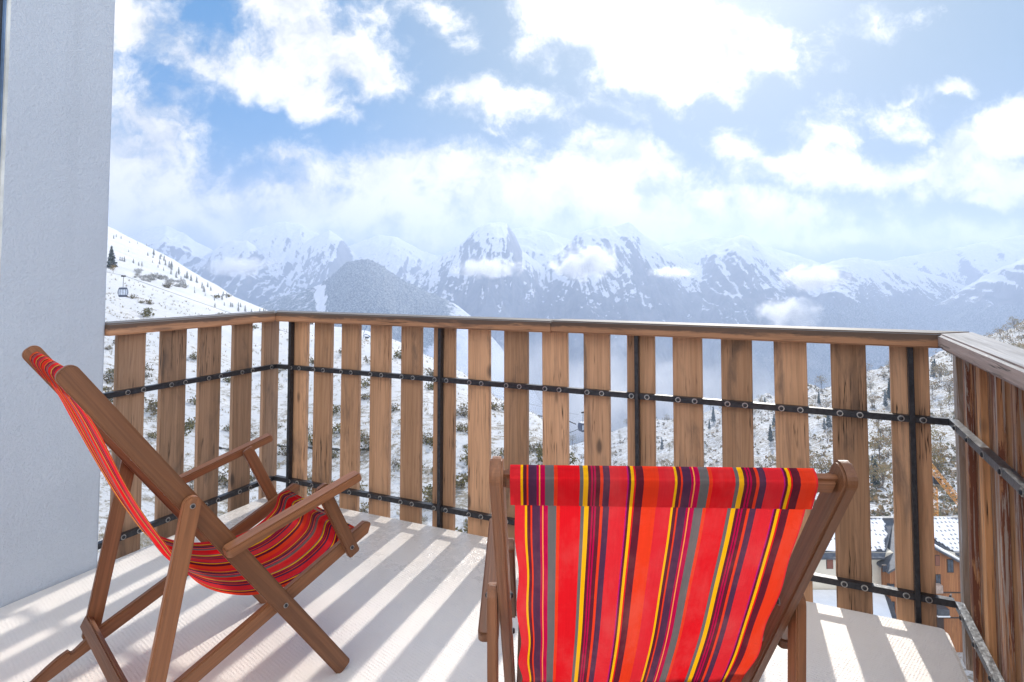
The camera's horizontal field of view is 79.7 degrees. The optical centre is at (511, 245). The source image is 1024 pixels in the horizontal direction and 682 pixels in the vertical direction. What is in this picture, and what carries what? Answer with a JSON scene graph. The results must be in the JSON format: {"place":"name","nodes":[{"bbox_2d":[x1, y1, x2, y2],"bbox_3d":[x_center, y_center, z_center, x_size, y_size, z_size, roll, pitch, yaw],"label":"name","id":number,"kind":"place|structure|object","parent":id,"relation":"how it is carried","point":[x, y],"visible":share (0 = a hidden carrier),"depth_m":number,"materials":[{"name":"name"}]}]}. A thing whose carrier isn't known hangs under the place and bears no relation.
{"place":"outdoors","nodes":[
{"label":"outdoors","id":0,"kind":"place"},
{"bbox_2d":[0,497,968,681],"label":"balcony floor","id":1,"kind":"structure","parent":0,"point":[393,600],"depth_m":2.17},
{"bbox_2d":[0,0,114,607],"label":"side wall","id":2,"kind":"structure","parent":1,"relation":"on","point":[55,216],"depth_m":2.49,"materials":[{"name":"white paint"}]},
{"bbox_2d":[0,0,10,271],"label":"window frame","id":3,"kind":"object","parent":2,"relation":"in","point":[5,13],"depth_m":0.54,"materials":[{"name":"paint"}]},
{"bbox_2d":[98,310,278,558],"bbox_3d":[-1.598,0.950,3.166,0.135,1.168,1.093,-1,-3,25],"label":"wooden railing","id":4,"kind":"object","parent":2,"relation":"attached to","point":[130,388],"visible":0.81,"depth_m":3.17,"materials":[{"name":"brown wood"}]},
{"bbox_2d":[22,345,370,681],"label":"deck chair","id":5,"kind":"object","parent":1,"relation":"on","point":[293,543],"visible":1,"depth_m":1.84,"materials":[{"name":"brown wood"}]},
{"bbox_2d":[274,310,968,626],"bbox_3d":[0.113,0.943,2.908,3.458,1.185,0.135,-1,-3,25],"label":"wooden railing","id":6,"kind":"object","parent":1,"relation":"attached to","point":[912,420],"visible":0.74,"depth_m":2.78,"materials":[{"name":"brown wood"}]},
{"bbox_2d":[938,332,1023,681],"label":"wooden railing","id":7,"kind":"object","parent":6,"relation":"attached to","point":[986,424],"visible":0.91,"depth_m":1.91,"materials":[{"name":"wood"}]},
{"bbox_2d":[478,456,857,681],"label":"deck chair","id":8,"kind":"object","parent":1,"relation":"on","point":[657,574],"visible":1,"depth_m":1.13,"materials":[{"name":"red fabric"}]},
{"bbox_2d":[97,226,1023,681],"bbox_3d":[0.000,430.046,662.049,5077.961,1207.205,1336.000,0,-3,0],"label":"ground","id":9,"kind":"structure","parent":0,"point":[195,296],"depth_m":140.26,"materials":[{"name":"white snow"}]},
{"bbox_2d":[103,369,113,382],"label":"shrub","id":10,"kind":"object","parent":9,"relation":"on","point":[110,377],"visible":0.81,"depth_m":88.05,"materials":[{"name":"green plant"}]},
{"bbox_2d":[103,386,113,399],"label":"shrub","id":11,"kind":"object","parent":9,"relation":"on","point":[108,388],"visible":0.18,"depth_m":81.43,"materials":[{"name":"green plant"}]},
{"bbox_2d":[107,245,117,267],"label":"fir tree","id":12,"kind":"object","parent":9,"relation":"on","point":[111,260],"visible":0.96,"depth_m":192.78,"materials":[{"name":"green plant"}]},
{"bbox_2d":[138,307,154,316],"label":"shrub","id":13,"kind":"object","parent":9,"relation":"on","point":[147,311],"visible":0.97,"depth_m":140.10,"materials":[{"name":"green plant"}]},
{"bbox_2d":[145,362,153,370],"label":"shrub","id":14,"kind":"object","parent":9,"relation":"on","point":[147,366],"visible":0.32,"depth_m":98.25,"materials":[{"name":"green plant"}]},
{"bbox_2d":[144,398,157,416],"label":"shrub","id":15,"kind":"object","parent":9,"relation":"on","point":[153,407],"visible":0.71,"depth_m":82.00,"materials":[{"name":"green plant"}]},
{"bbox_2d":[147,431,156,438],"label":"shrub","id":16,"kind":"object","parent":9,"relation":"on","point":[151,435],"visible":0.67,"depth_m":74.33,"materials":[{"name":"green plant"}]},
{"bbox_2d":[184,424,193,435],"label":"shrub","id":17,"kind":"object","parent":9,"relation":"on","point":[189,428],"visible":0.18,"depth_m":78.26,"materials":[{"name":"green plant"}]},
{"bbox_2d":[185,417,194,428],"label":"shrub","id":18,"kind":"object","parent":9,"relation":"on","point":[192,422],"visible":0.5,"depth_m":80.87,"materials":[{"name":"green plant"}]},
{"bbox_2d":[187,395,195,404],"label":"shrub","id":19,"kind":"object","parent":9,"relation":"on","point":[191,400],"visible":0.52,"depth_m":90.84,"materials":[{"name":"green plant"}]},
{"bbox_2d":[189,352,196,359],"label":"shrub","id":20,"kind":"object","parent":9,"relation":"on","point":[193,355],"visible":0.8,"depth_m":115.29,"materials":[{"name":"green plant"}]},
{"bbox_2d":[218,470,227,485],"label":"shrub","id":21,"kind":"object","parent":9,"relation":"on","point":[223,480],"visible":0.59,"depth_m":67.38,"materials":[{"name":"green plant"}]},
{"bbox_2d":[277,444,285,455],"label":"shrub","id":22,"kind":"object","parent":9,"relation":"on","point":[279,452],"visible":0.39,"depth_m":75.90,"materials":[{"name":"green plant"}]},
{"bbox_2d":[219,445,368,450],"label":"rope fence","id":23,"kind":"object","parent":9,"relation":"on","point":[337,449],"visible":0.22,"depth_m":76.70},
{"bbox_2d":[308,435,312,446],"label":"shrub","id":24,"kind":"object","parent":9,"relation":"on","point":[310,441],"visible":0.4,"depth_m":77.64,"materials":[{"name":"green plant"}]},
{"bbox_2d":[332,450,338,458],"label":"shrub","id":25,"kind":"object","parent":9,"relation":"on","point":[334,455],"visible":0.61,"depth_m":73.90,"materials":[{"name":"green plant"}]},
{"bbox_2d":[332,423,339,433],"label":"shrub","id":26,"kind":"object","parent":9,"relation":"on","point":[337,426],"visible":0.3,"depth_m":81.30,"materials":[{"name":"green plant"}]},
{"bbox_2d":[108,272,577,414],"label":"cable","id":27,"kind":"object","parent":9,"relation":"attached to","point":[226,311],"visible":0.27,"depth_m":141.37,"materials":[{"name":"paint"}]},
{"bbox_2d":[118,275,127,296],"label":"cable car","id":28,"kind":"object","parent":27,"relation":"hanging from","point":[122,291],"visible":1,"depth_m":130.99,"materials":[{"name":"paint"}]},
{"bbox_2d":[578,411,583,431],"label":"cable car","id":29,"kind":"object","parent":27,"relation":"hanging from","point":[581,426],"visible":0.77,"depth_m":147.41,"materials":[{"name":"paint"}]},
{"bbox_2d":[359,501,368,513],"bbox_3d":[-14.171,25.018,58.164,3.863,2.014,2.919,-2,-3,31],"label":"shrub","id":30,"kind":"object","parent":9,"relation":"on","point":[364,507],"visible":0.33,"depth_m":58.08,"materials":[{"name":"green plant"}]},
{"bbox_2d":[360,430,368,441],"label":"shrub","id":31,"kind":"object","parent":9,"relation":"on","point":[362,435],"visible":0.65,"depth_m":77.90,"materials":[{"name":"green plant"}]},
{"bbox_2d":[360,438,368,451],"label":"shrub","id":32,"kind":"object","parent":9,"relation":"on","point":[365,443],"visible":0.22,"depth_m":74.55,"materials":[{"name":"green plant"}]},
{"bbox_2d":[361,378,369,388],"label":"shrub","id":33,"kind":"object","parent":9,"relation":"on","point":[364,383],"visible":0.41,"depth_m":103.69,"materials":[{"name":"green plant"}]},
{"bbox_2d":[361,392,369,399],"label":"shrub","id":34,"kind":"object","parent":9,"relation":"on","point":[364,395],"visible":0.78,"depth_m":96.36,"materials":[{"name":"green plant"}]},
{"bbox_2d":[391,403,399,411],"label":"shrub","id":35,"kind":"object","parent":9,"relation":"on","point":[393,408],"visible":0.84,"depth_m":89.78,"materials":[{"name":"green plant"}]},
{"bbox_2d":[391,458,399,467],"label":"shrub","id":36,"kind":"object","parent":9,"relation":"on","point":[395,463],"visible":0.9,"depth_m":69.24,"materials":[{"name":"green plant"}]},
{"bbox_2d":[393,350,400,358],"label":"shrub","id":37,"kind":"object","parent":9,"relation":"on","point":[398,355],"visible":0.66,"depth_m":133.87,"materials":[{"name":"green plant"}]},
{"bbox_2d":[422,488,432,502],"bbox_3d":[-7.822,24.654,60.114,4.482,2.338,3.387,1,-3,-19],"label":"shrub","id":38,"kind":"object","parent":9,"relation":"on","point":[428,494],"visible":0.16,"depth_m":60.32,"materials":[{"name":"green plant"}]},
{"bbox_2d":[422,484,432,492],"bbox_3d":[-7.858,24.631,61.830,2.727,1.882,3.609,-3,-4,43],"label":"shrub","id":39,"kind":"object","parent":9,"relation":"on","point":[428,487],"visible":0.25,"depth_m":61.92,"materials":[{"name":"green plant"}]},
{"bbox_2d":[423,432,432,442],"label":"shrub","id":40,"kind":"object","parent":9,"relation":"on","point":[426,438],"visible":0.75,"depth_m":77.24,"materials":[{"name":"green plant"}]},
{"bbox_2d":[424,382,432,389],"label":"shrub","id":41,"kind":"object","parent":9,"relation":"on","point":[430,385],"visible":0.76,"depth_m":106.11,"materials":[{"name":"green plant"}]},
{"bbox_2d":[424,368,433,375],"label":"shrub","id":42,"kind":"object","parent":9,"relation":"on","point":[431,373],"visible":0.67,"depth_m":119.04,"materials":[{"name":"green plant"}]},
{"bbox_2d":[425,437,432,447],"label":"shrub","id":43,"kind":"object","parent":9,"relation":"on","point":[430,439],"visible":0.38,"depth_m":76.63,"materials":[{"name":"green plant"}]},
{"bbox_2d":[455,520,467,532],"bbox_3d":[-3.517,24.963,53.694,2.704,1.816,3.812,-1,-3,21],"label":"shrub","id":44,"kind":"object","parent":9,"relation":"on","point":[465,529],"visible":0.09,"depth_m":53.74,"materials":[{"name":"green plant"}]},
{"bbox_2d":[456,472,467,487],"bbox_3d":[-5.364,24.688,64.700,2.926,1.826,2.763,2,-3,-32],"label":"shrub","id":45,"kind":"object","parent":9,"relation":"on","point":[461,482],"visible":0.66,"depth_m":64.25,"materials":[{"name":"green plant"}]},
{"bbox_2d":[456,402,467,416],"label":"shrub","id":46,"kind":"object","parent":9,"relation":"on","point":[464,414],"visible":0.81,"depth_m":91.84,"materials":[{"name":"green plant"}]},
{"bbox_2d":[456,422,467,433],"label":"shrub","id":47,"kind":"object","parent":9,"relation":"on","point":[460,429],"visible":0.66,"depth_m":83.00,"materials":[{"name":"green plant"}]},
{"bbox_2d":[459,447,467,465],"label":"shrub","id":48,"kind":"object","parent":9,"relation":"on","point":[465,457],"visible":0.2,"depth_m":71.58,"materials":[{"name":"green plant"}]},
{"bbox_2d":[491,402,503,410],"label":"shrub","id":49,"kind":"object","parent":9,"relation":"on","point":[494,407],"visible":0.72,"depth_m":103.70,"materials":[{"name":"green plant"}]},
{"bbox_2d":[494,448,503,456],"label":"shrub","id":50,"kind":"object","parent":9,"relation":"on","point":[500,453],"visible":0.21,"depth_m":73.13,"materials":[{"name":"green plant"}]},
{"bbox_2d":[530,442,542,451],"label":"shrub","id":51,"kind":"object","parent":9,"relation":"on","point":[538,445],"visible":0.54,"depth_m":75.45,"materials":[{"name":"green plant"}]},
{"bbox_2d":[532,446,542,461],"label":"shrub","id":52,"kind":"object","parent":9,"relation":"on","point":[540,454],"visible":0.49,"depth_m":71.73,"materials":[{"name":"green plant"}]},
{"bbox_2d":[569,452,577,463],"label":"shrub","id":53,"kind":"object","parent":9,"relation":"on","point":[573,460],"visible":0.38,"depth_m":78.41,"materials":[{"name":"green plant"}]},
{"bbox_2d":[660,458,672,465],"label":"leafy tree","id":54,"kind":"object","parent":9,"relation":"on","point":[663,462],"visible":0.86,"depth_m":450.91,"materials":[{"name":"green plant"}]},
{"bbox_2d":[710,406,715,422],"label":"fir tree","id":55,"kind":"object","parent":9,"relation":"on","point":[713,417],"visible":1,"depth_m":751.19,"materials":[{"name":"green plant"}]},
{"bbox_2d":[767,424,773,441],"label":"fir tree","id":56,"kind":"object","parent":9,"relation":"on","point":[770,438],"visible":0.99,"depth_m":399.47,"materials":[{"name":"green plant"}]},
{"bbox_2d":[569,319,1023,515],"bbox_3d":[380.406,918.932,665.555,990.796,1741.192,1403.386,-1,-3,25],"label":"scrub","id":57,"kind":"object","parent":9,"relation":"on","point":[880,511],"visible":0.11,"depth_m":201.45,"materials":[{"name":"brown plant"}]},
{"bbox_2d":[809,454,825,472],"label":"leafy tree","id":58,"kind":"object","parent":9,"relation":"on","point":[816,464],"visible":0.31,"depth_m":234.67,"materials":[{"name":"brown plant"}]},
{"bbox_2d":[809,453,826,471],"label":"leafy tree","id":59,"kind":"object","parent":9,"relation":"on","point":[811,464],"visible":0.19,"depth_m":222.97,"materials":[{"name":"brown plant"}]},
{"bbox_2d":[810,451,830,472],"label":"leafy tree","id":60,"kind":"object","parent":9,"relation":"on","point":[814,453],"visible":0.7,"depth_m":234.97,"materials":[{"name":"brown plant"}]},
{"bbox_2d":[815,374,829,388],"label":"leafy tree","id":61,"kind":"object","parent":9,"relation":"on","point":[820,377],"visible":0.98,"depth_m":568.58,"materials":[{"name":"grey plant"}]},
{"bbox_2d":[817,456,831,472],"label":"autumn tree","id":62,"kind":"object","parent":9,"relation":"on","point":[825,468],"visible":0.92,"depth_m":226.74,"materials":[{"name":"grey plant"}]},
{"bbox_2d":[821,398,831,415],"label":"leafy tree","id":63,"kind":"object","parent":9,"relation":"on","point":[826,401],"visible":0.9,"depth_m":399.78,"materials":[{"name":"grey plant"}]},
{"bbox_2d":[822,429,830,442],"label":"leafy tree","id":64,"kind":"object","parent":9,"relation":"on","point":[827,436],"visible":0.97,"depth_m":328.83,"materials":[{"name":"grey plant"}]},
{"bbox_2d":[825,415,831,427],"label":"fir tree","id":65,"kind":"object","parent":9,"relation":"on","point":[828,424],"visible":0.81,"depth_m":370.53,"materials":[{"name":"grey plant"}]},
{"bbox_2d":[813,590,896,618],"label":"flat roofed annex","id":66,"kind":"object","parent":9,"relation":"on","point":[883,605],"visible":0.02,"depth_m":71.44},
{"bbox_2d":[867,380,876,390],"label":"leafy tree","id":67,"kind":"object","parent":9,"relation":"on","point":[870,384],"visible":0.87,"depth_m":432.21,"materials":[{"name":"grey plant"}]},
{"bbox_2d":[867,394,880,409],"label":"leafy tree","id":68,"kind":"object","parent":9,"relation":"on","point":[872,399],"visible":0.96,"depth_m":369.53,"materials":[{"name":"grey plant"}]},
{"bbox_2d":[868,439,879,449],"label":"autumn tree","id":69,"kind":"object","parent":9,"relation":"on","point":[872,445],"visible":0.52,"depth_m":236.99,"materials":[{"name":"grey plant"}]},
{"bbox_2d":[870,459,880,484],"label":"fir tree","id":70,"kind":"object","parent":9,"relation":"on","point":[875,482],"visible":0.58,"depth_m":180.01,"materials":[{"name":"green plant"}]},
{"bbox_2d":[868,405,884,429],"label":"leafy tree","id":71,"kind":"object","parent":9,"relation":"on","point":[876,419],"visible":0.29,"depth_m":289.39,"materials":[{"name":"grey plant"}]},
{"bbox_2d":[869,459,887,484],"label":"leafy tree","id":72,"kind":"object","parent":9,"relation":"on","point":[871,471],"visible":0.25,"depth_m":176.28,"materials":[{"name":"green plant"}]},
{"bbox_2d":[868,430,891,462],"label":"leafy tree","id":73,"kind":"object","parent":9,"relation":"on","point":[877,440],"visible":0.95,"depth_m":226.30,"materials":[{"name":"grey plant"}]},
{"bbox_2d":[869,456,890,485],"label":"leafy tree","id":74,"kind":"object","parent":9,"relation":"on","point":[877,467],"visible":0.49,"depth_m":180.89,"materials":[{"name":"grey plant"}]},
{"bbox_2d":[870,458,892,488],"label":"leafy tree","id":75,"kind":"object","parent":9,"relation":"on","point":[881,475],"visible":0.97,"depth_m":172.76,"materials":[{"name":"green plant"}]},
{"bbox_2d":[873,422,890,436],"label":"leafy tree","id":76,"kind":"object","parent":9,"relation":"on","point":[877,423],"visible":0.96,"depth_m":261.11,"materials":[{"name":"grey plant"}]},
{"bbox_2d":[882,389,887,406],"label":"fir tree","id":77,"kind":"object","parent":9,"relation":"on","point":[885,403],"visible":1,"depth_m":366.23,"materials":[{"name":"grey plant"}]},
{"bbox_2d":[813,516,962,651],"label":"chalet","id":78,"kind":"object","parent":9,"relation":"on","point":[947,559],"visible":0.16,"depth_m":74.47,"materials":[{"name":"brown wood"}]},
{"bbox_2d":[826,560,832,568],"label":"window","id":79,"kind":"structure","parent":78,"relation":"in","point":[829,563],"depth_m":74.53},
{"bbox_2d":[935,555,939,565],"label":"window","id":80,"kind":"structure","parent":78,"relation":"in","point":[937,557],"depth_m":72.81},
{"bbox_2d":[936,574,940,583],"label":"window","id":81,"kind":"structure","parent":78,"relation":"in","point":[938,576],"depth_m":72.71,"materials":[{"name":"grey glass"}]},
{"bbox_2d":[937,617,943,628],"bbox_3d":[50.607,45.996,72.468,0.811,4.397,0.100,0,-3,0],"label":"door","id":82,"kind":"structure","parent":78,"relation":"in","point":[940,620],"depth_m":72.49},
{"bbox_2d":[947,559,953,572],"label":"window","id":83,"kind":"structure","parent":78,"relation":"in","point":[950,562],"depth_m":72.79,"materials":[{"name":"grey glass"}]},
{"bbox_2d":[886,378,889,397],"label":"fir tree","id":84,"kind":"object","parent":9,"relation":"on","point":[888,392],"visible":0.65,"depth_m":378.79,"materials":[{"name":"grey plant"}]},
{"bbox_2d":[930,361,935,377],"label":"fir tree","id":85,"kind":"object","parent":9,"relation":"on","point":[932,375],"visible":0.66,"depth_m":422.37,"materials":[{"name":"grey plant"}]},
{"bbox_2d":[929,379,938,394],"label":"leafy tree","id":86,"kind":"object","parent":9,"relation":"on","point":[932,388],"visible":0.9,"depth_m":346.00,"materials":[{"name":"grey plant"}]},
{"bbox_2d":[931,431,946,441],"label":"autumn tree","id":87,"kind":"object","parent":9,"relation":"on","point":[940,437],"visible":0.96,"depth_m":221.71,"materials":[{"name":"grey plant"}]},
{"bbox_2d":[932,447,946,463],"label":"leafy tree","id":88,"kind":"object","parent":9,"relation":"on","point":[936,454],"visible":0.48,"depth_m":193.86,"materials":[{"name":"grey plant"}]},
{"bbox_2d":[932,455,947,473],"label":"autumn tree","id":89,"kind":"object","parent":9,"relation":"on","point":[941,461],"visible":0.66,"depth_m":179.36,"materials":[{"name":"brown plant"}]},
{"bbox_2d":[931,366,949,380],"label":"leafy tree","id":90,"kind":"object","parent":9,"relation":"on","point":[938,371],"visible":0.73,"depth_m":369.68,"materials":[{"name":"grey plant"}]},
{"bbox_2d":[930,360,951,382],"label":"leafy tree","id":91,"kind":"object","parent":9,"relation":"on","point":[944,365],"visible":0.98,"depth_m":365.27,"materials":[{"name":"grey plant"}]},
{"bbox_2d":[932,439,950,452],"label":"leafy tree","id":92,"kind":"object","parent":9,"relation":"on","point":[940,443],"visible":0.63,"depth_m":200.72,"materials":[{"name":"grey plant"}]},
{"bbox_2d":[931,441,951,459],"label":"leafy tree","id":93,"kind":"object","parent":9,"relation":"on","point":[941,451],"visible":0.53,"depth_m":197.41,"materials":[{"name":"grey plant"}]},
{"bbox_2d":[936,410,952,425],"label":"leafy tree","id":94,"kind":"object","parent":9,"relation":"on","point":[946,414],"visible":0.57,"depth_m":266.76,"materials":[{"name":"grey plant"}]},
{"bbox_2d":[932,462,957,515],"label":"tower crane","id":95,"kind":"object","parent":9,"relation":"on","point":[937,478],"visible":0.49,"depth_m":124.58,"materials":[{"name":"paint"}]},
{"bbox_2d":[940,393,953,409],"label":"leafy tree","id":96,"kind":"object","parent":9,"relation":"on","point":[948,400],"visible":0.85,"depth_m":306.26,"materials":[{"name":"grey plant"}]},
{"bbox_2d":[940,377,953,394],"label":"leafy tree","id":97,"kind":"object","parent":9,"relation":"on","point":[945,380],"visible":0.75,"depth_m":336.15,"materials":[{"name":"grey plant"}]},
{"bbox_2d":[993,327,1008,337],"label":"leafy tree","id":98,"kind":"object","parent":9,"relation":"on","point":[999,332],"visible":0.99,"depth_m":474.73,"materials":[{"name":"grey plant"}]},
{"bbox_2d":[1001,324,1014,338],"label":"leafy tree","id":99,"kind":"object","parent":9,"relation":"on","point":[1007,334],"visible":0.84,"depth_m":505.03,"materials":[{"name":"grey plant"}]},
{"bbox_2d":[1001,332,1022,346],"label":"leafy tree","id":100,"kind":"object","parent":9,"relation":"on","point":[1009,338],"visible":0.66,"depth_m":399.71,"materials":[{"name":"grey plant"}]},
{"bbox_2d":[1006,316,1020,327],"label":"leafy tree","id":101,"kind":"object","parent":9,"relation":"on","point":[1012,321],"visible":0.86,"depth_m":530.07,"materials":[{"name":"grey plant"}]},
{"bbox_2d":[1011,319,1023,330],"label":"leafy tree","id":102,"kind":"object","parent":9,"relation":"on","point":[1022,322],"visible":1,"depth_m":413.39,"materials":[{"name":"grey plant"}]},
{"bbox_2d":[108,0,1023,263],"label":"sky","id":103,"kind":"structure","parent":0,"point":[821,131],"materials":[{"name":"blue"}]},
{"bbox_2d":[130,222,1023,445],"bbox_3d":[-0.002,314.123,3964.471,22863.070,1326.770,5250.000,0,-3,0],"label":"mountains","id":104,"kind":"structure","parent":0,"point":[628,271],"depth_m":3800.83,"materials":[{"name":"white snow"}]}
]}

